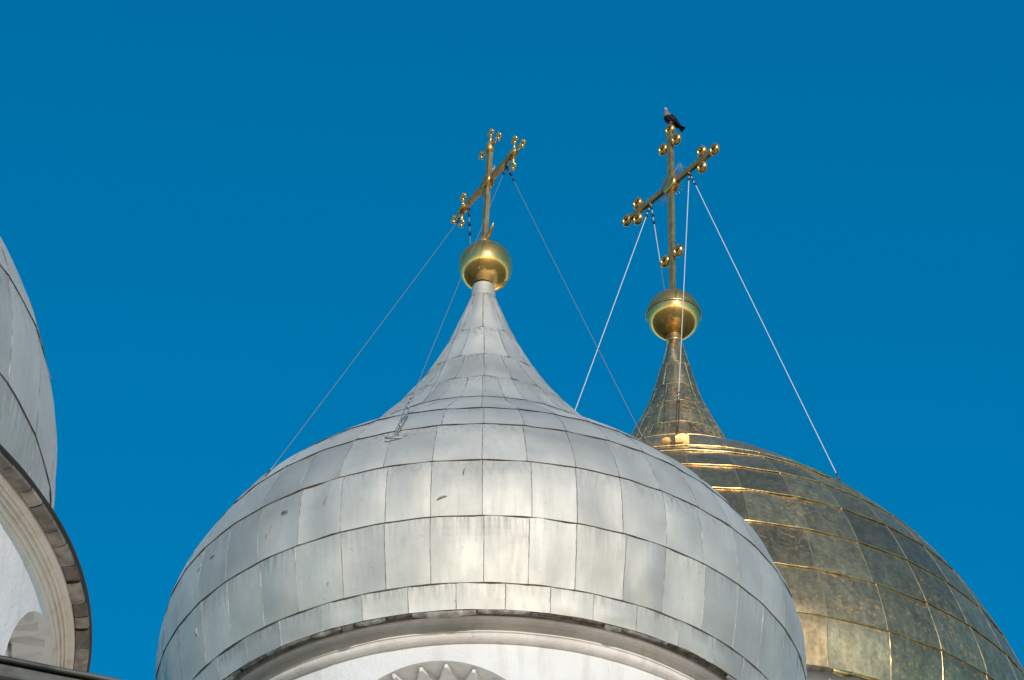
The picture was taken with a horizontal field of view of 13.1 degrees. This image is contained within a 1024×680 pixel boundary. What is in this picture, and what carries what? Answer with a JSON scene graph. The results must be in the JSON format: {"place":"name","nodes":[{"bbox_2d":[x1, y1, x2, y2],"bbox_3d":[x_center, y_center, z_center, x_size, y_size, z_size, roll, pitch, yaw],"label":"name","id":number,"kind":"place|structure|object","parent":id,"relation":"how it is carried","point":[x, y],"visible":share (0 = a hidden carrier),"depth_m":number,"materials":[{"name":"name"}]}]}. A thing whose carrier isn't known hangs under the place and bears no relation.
{"place":"outdoors","nodes":[
{"label":"outdoors","id":0,"kind":"place"},
{"bbox_2d":[0,0,1023,679],"label":"sky","id":1,"kind":"structure","parent":0,"point":[210,209],"materials":[{"name":"blue"}]},
{"label":"ground","id":2,"kind":"structure","parent":0,"visible":0},
{"bbox_2d":[0,655,122,679],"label":"church building","id":3,"kind":"structure","parent":2,"relation":"on","point":[11,668],"depth_m":22.12,"materials":[{"name":"paint"}]},
{"bbox_2d":[0,237,91,671],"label":"domed tower","id":4,"kind":"structure","parent":3,"relation":"on","point":[45,613],"depth_m":26.88,"materials":[{"name":"metal"}]},
{"bbox_2d":[155,281,806,679],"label":"domed tower","id":5,"kind":"structure","parent":3,"relation":"on","point":[501,511],"depth_m":42.80,"materials":[{"name":"metal"}]},
{"bbox_2d":[450,128,525,291],"bbox_3d":[-0.275,-1.459,48.968,1.550,2.243,0.584,-28,-46,32],"label":"orb cross","id":6,"kind":"object","parent":5,"relation":"on","point":[489,261],"visible":1,"depth_m":48.39,"materials":[{"name":"gold metal"}]},
{"bbox_2d":[265,218,459,476],"bbox_3d":[-1.509,0.004,47.007,0.023,5.326,3.150,-24,-44,28],"label":"guy wire","id":7,"kind":"object","parent":6,"relation":"attached to","point":[269,471],"visible":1,"depth_m":46.84,"materials":[{"name":"grey metal"}]},
{"bbox_2d":[385,166,506,438],"bbox_3d":[-0.561,-0.492,46.144,0.207,5.609,2.877,-15,-40,19],"label":"guy wire","id":8,"kind":"object","parent":6,"relation":"attached to","point":[400,426],"visible":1,"depth_m":44.17,"materials":[{"name":"grey metal"}]},
{"bbox_2d":[467,208,471,243],"bbox_3d":[-0.364,0.751,48.723,0.037,4.405,1.576,-5,-38,7],"label":"guy wire","id":9,"kind":"object","parent":6,"relation":"attached to","point":[469,233],"visible":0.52,"depth_m":49.38,"materials":[{"name":"grey metal"}]},
{"bbox_2d":[505,165,646,443],"bbox_3d":[0.632,-0.440,46.755,0.047,4.945,2.145,28,-45,-31],"label":"guy wire","id":10,"kind":"object","parent":6,"relation":"attached to","point":[510,174],"visible":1,"depth_m":46.53,"materials":[{"name":"grey metal"}]},
{"bbox_2d":[631,332,1023,679],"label":"domed tower","id":11,"kind":"structure","parent":3,"relation":"on","point":[878,592],"depth_m":53.17,"materials":[{"name":"gold metal"}]},
{"bbox_2d":[622,124,719,340],"bbox_3d":[2.168,-1.529,61.010,0.760,3.766,1.995,11,-39,-14],"label":"orb cross","id":12,"kind":"object","parent":11,"relation":"on","point":[663,315],"visible":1,"depth_m":60.66,"materials":[{"name":"gold metal"}]},
{"bbox_2d":[575,203,650,410],"bbox_3d":[1.212,-0.096,59.227,0.028,5.887,2.324,-25,-44,29],"label":"guy wire","id":13,"kind":"object","parent":12,"relation":"attached to","point":[649,207],"visible":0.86,"depth_m":59.83,"materials":[{"name":"white metal"}]},
{"bbox_2d":[650,203,664,289],"bbox_3d":[2.267,0.603,60.534,0.028,5.406,1.386,-20,-42,24],"label":"guy wire","id":14,"kind":"object","parent":12,"relation":"attached to","point":[652,214],"visible":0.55,"depth_m":61.48,"materials":[{"name":"white metal"}]},
{"bbox_2d":[663,108,685,131],"bbox_3d":[2.244,-3.078,62.220,0.320,0.309,0.155,16,-40,-20],"label":"pigeon","id":15,"kind":"object","parent":12,"relation":"on","point":[669,118],"visible":1,"depth_m":62.15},
{"bbox_2d":[670,172,689,443],"bbox_3d":[2.277,-0.514,58.329,0.222,6.314,2.425,-7,-38,9],"label":"guy wire","id":16,"kind":"object","parent":12,"relation":"attached to","point":[677,402],"visible":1,"depth_m":57.37,"materials":[{"name":"white metal"}]},
{"bbox_2d":[689,172,839,479],"bbox_3d":[3.251,-0.283,58.447,0.049,6.536,2.528,28,-45,-31],"label":"guy wire","id":17,"kind":"object","parent":12,"relation":"attached to","point":[693,180],"visible":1,"depth_m":58.30,"materials":[{"name":"white metal"}]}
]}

